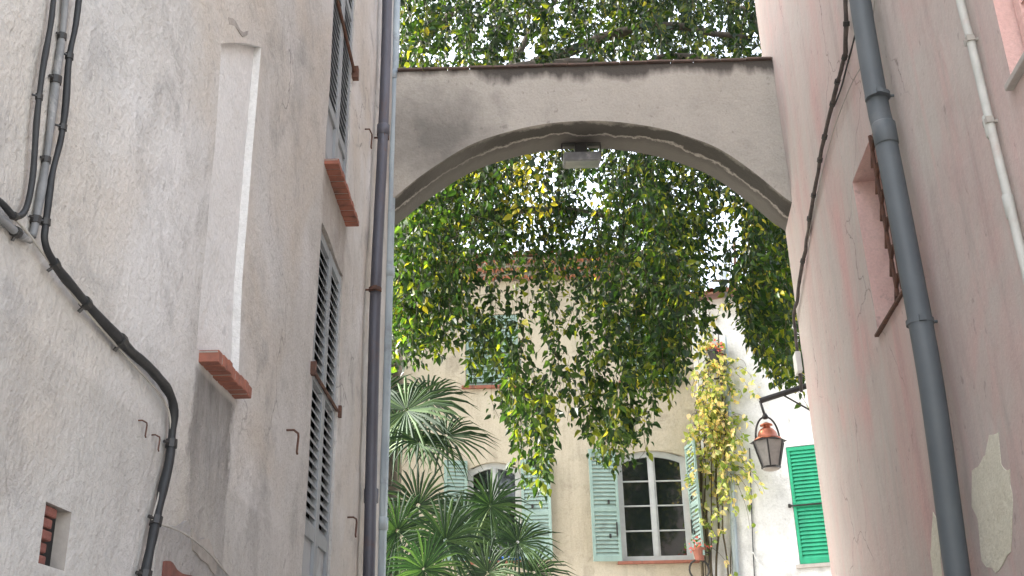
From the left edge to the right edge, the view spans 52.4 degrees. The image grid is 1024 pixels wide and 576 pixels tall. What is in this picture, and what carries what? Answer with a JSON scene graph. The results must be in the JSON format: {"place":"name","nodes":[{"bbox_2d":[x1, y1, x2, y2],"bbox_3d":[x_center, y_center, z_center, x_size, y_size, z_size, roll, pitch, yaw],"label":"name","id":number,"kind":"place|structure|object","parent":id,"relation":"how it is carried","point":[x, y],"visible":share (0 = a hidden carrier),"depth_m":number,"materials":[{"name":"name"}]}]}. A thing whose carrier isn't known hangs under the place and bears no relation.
{"place":"outdoors","nodes":[
{"label":"outdoors","id":0,"kind":"place"},
{"bbox_2d":[386,314,403,575],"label":"neighbour house","id":1,"kind":"structure","parent":0,"point":[395,475],"depth_m":23.90,"materials":[{"name":"paint"}]},
{"bbox_2d":[399,0,772,290],"label":"sky","id":2,"kind":"structure","parent":0,"point":[529,53],"materials":[{"name":"white"}]},
{"label":"ground","id":3,"kind":"structure","parent":0,"visible":0},
{"bbox_2d":[0,0,399,575],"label":"old house","id":4,"kind":"structure","parent":3,"relation":"on","point":[221,233],"depth_m":3.56,"materials":[{"name":"paint"}]},
{"bbox_2d":[0,213,33,243],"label":"cable conduit","id":5,"kind":"object","parent":4,"relation":"attached to","point":[15,232],"visible":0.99,"depth_m":2.17,"materials":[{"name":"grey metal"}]},
{"bbox_2d":[0,0,55,220],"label":"power cable","id":6,"kind":"object","parent":4,"relation":"attached to","point":[9,211],"visible":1,"depth_m":2.26,"materials":[{"name":"black rubber"}]},
{"bbox_2d":[29,0,68,238],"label":"cable conduit","id":7,"kind":"object","parent":4,"relation":"attached to","point":[56,83],"visible":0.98,"depth_m":2.36,"materials":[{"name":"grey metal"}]},
{"bbox_2d":[16,220,170,519],"bbox_3d":[-1.025,0.231,2.496,0.007,0.447,1.295,-1,-23,0],"label":"thin wire","id":8,"kind":"object","parent":4,"relation":"attached to","point":[19,223],"visible":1,"depth_m":2.65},
{"bbox_2d":[41,0,178,575],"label":"power cable","id":9,"kind":"object","parent":4,"relation":"attached to","point":[118,337],"visible":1,"depth_m":2.60,"materials":[{"name":"black rubber"}]},
{"bbox_2d":[161,524,229,575],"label":"thin wire","id":10,"kind":"object","parent":4,"relation":"attached to","point":[201,546],"visible":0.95,"depth_m":3.32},
{"bbox_2d":[389,372,498,488],"bbox_3d":[-1.084,3.400,11.388,1.702,5.716,1.929,19,-30,-40],"label":"fan palm","id":11,"kind":"object","parent":3,"relation":"on","point":[415,436],"visible":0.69,"depth_m":11.87,"materials":[{"name":"green plant"}]},
{"bbox_2d":[400,249,710,575],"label":"cream house","id":12,"kind":"structure","parent":3,"relation":"on","point":[643,519],"depth_m":18.16,"materials":[{"name":"white paint"}]},
{"bbox_2d":[468,463,520,559],"bbox_3d":[-0.301,3.873,17.997,0.918,1.692,0.105,-1,-23,0],"label":"window","id":13,"kind":"structure","parent":12,"relation":"in","point":[495,467],"depth_m":18.20,"materials":[{"name":"white paint"}]},
{"bbox_2d":[617,451,692,560],"bbox_3d":[2.452,3.769,18.015,1.213,1.897,0.105,-1,-23,0],"label":"window","id":14,"kind":"structure","parent":12,"relation":"in","point":[654,506],"depth_m":17.99,"materials":[{"name":"white paint"}]},
{"bbox_2d":[684,535,713,575],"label":"plant holder","id":15,"kind":"object","parent":12,"relation":"attached to","point":[697,550],"visible":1,"depth_m":17.05,"materials":[{"name":"ceramic"}]},
{"bbox_2d":[391,0,747,508],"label":"tree","id":16,"kind":"object","parent":3,"relation":"on","point":[440,222],"visible":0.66,"depth_m":12.04,"materials":[{"name":"green plant"}]},
{"bbox_2d":[679,303,767,575],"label":"climbing vine","id":17,"kind":"object","parent":3,"relation":"on","point":[710,418],"visible":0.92,"depth_m":17.78,"materials":[{"name":"yellow plant"}]},
{"bbox_2d":[639,0,808,408],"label":"tree","id":18,"kind":"object","parent":3,"relation":"on","point":[763,296],"visible":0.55,"depth_m":11.86,"materials":[{"name":"green plant"}]},
{"bbox_2d":[689,239,831,575],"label":"white house","id":19,"kind":"structure","parent":3,"relation":"on","point":[788,517],"depth_m":17.39,"materials":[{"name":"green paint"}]},
{"bbox_2d":[704,339,725,379],"bbox_3d":[3.719,1.317,18.525,0.391,0.745,0.694,-20,-29,38],"label":"plant holder","id":20,"kind":"object","parent":19,"relation":"attached to","point":[711,352],"visible":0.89,"depth_m":18.36,"materials":[{"name":"ceramic"}]},
{"bbox_2d":[749,448,754,575],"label":"thin wire","id":21,"kind":"object","parent":19,"relation":"attached to","point":[751,518],"visible":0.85,"depth_m":17.29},
{"bbox_2d":[753,552,796,572],"bbox_3d":[4.293,4.444,16.895,0.736,0.364,0.015,-10,-24,20],"label":"thin wire","id":22,"kind":"object","parent":19,"relation":"attached to","point":[770,570],"visible":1,"depth_m":16.88,"materials":[{"name":"white plastic"}]},
{"bbox_2d":[755,0,1023,575],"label":"pink house","id":23,"kind":"structure","parent":3,"relation":"on","point":[910,312],"depth_m":5.36,"materials":[{"name":"paint"}]},
{"bbox_2d":[393,56,791,231],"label":"stone arch","id":24,"kind":"structure","parent":23,"relation":"attached to","point":[718,120],"depth_m":9.35,"materials":[{"name":"paint"}]},
{"bbox_2d":[561,142,601,168],"bbox_3d":[0.640,-1.238,9.626,0.368,0.259,0.238,-1,-23,0],"label":"floodlight","id":25,"kind":"object","parent":24,"relation":"attached to","point":[580,156],"visible":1,"depth_m":9.55,"materials":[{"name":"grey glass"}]},
{"bbox_2d":[750,383,809,471],"bbox_3d":[2.408,1.215,9.220,0.624,0.809,0.315,-1,-23,0],"label":"wall lantern","id":26,"kind":"object","parent":23,"relation":"attached to","point":[767,443],"depth_m":9.09,"materials":[{"name":"black metal"}]},
{"bbox_2d":[793,351,802,375],"bbox_3d":[2.461,0.651,8.957,0.048,0.180,0.150,-4,-23,6],"label":"junction box","id":27,"kind":"object","parent":23,"relation":"attached to","point":[797,362],"visible":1,"depth_m":8.90,"materials":[{"name":"white plastic"}]},
{"bbox_2d":[792,0,849,391],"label":"power cable","id":28,"kind":"object","parent":23,"relation":"attached to","point":[846,25],"visible":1,"depth_m":7.50,"materials":[{"name":"black rubber"}]},
{"bbox_2d":[807,0,874,245],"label":"thin wire","id":29,"kind":"object","parent":23,"relation":"attached to","point":[831,138],"visible":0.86,"depth_m":7.15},
{"bbox_2d":[835,36,854,104],"bbox_3d":[2.086,-1.379,6.495,0.014,0.064,0.813,-4,-23,6],"label":"power cable","id":30,"kind":"object","parent":23,"relation":"attached to","point":[849,56],"visible":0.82,"depth_m":6.50,"materials":[{"name":"black rubber"}]},
{"label":"lane","id":31,"kind":"structure","parent":0,"visible":0},
{"bbox_2d":[386,463,577,575],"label":"fan palm","id":32,"kind":"object","parent":31,"relation":"on","point":[452,528],"visible":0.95,"depth_m":11.60,"materials":[{"name":"green plant"}]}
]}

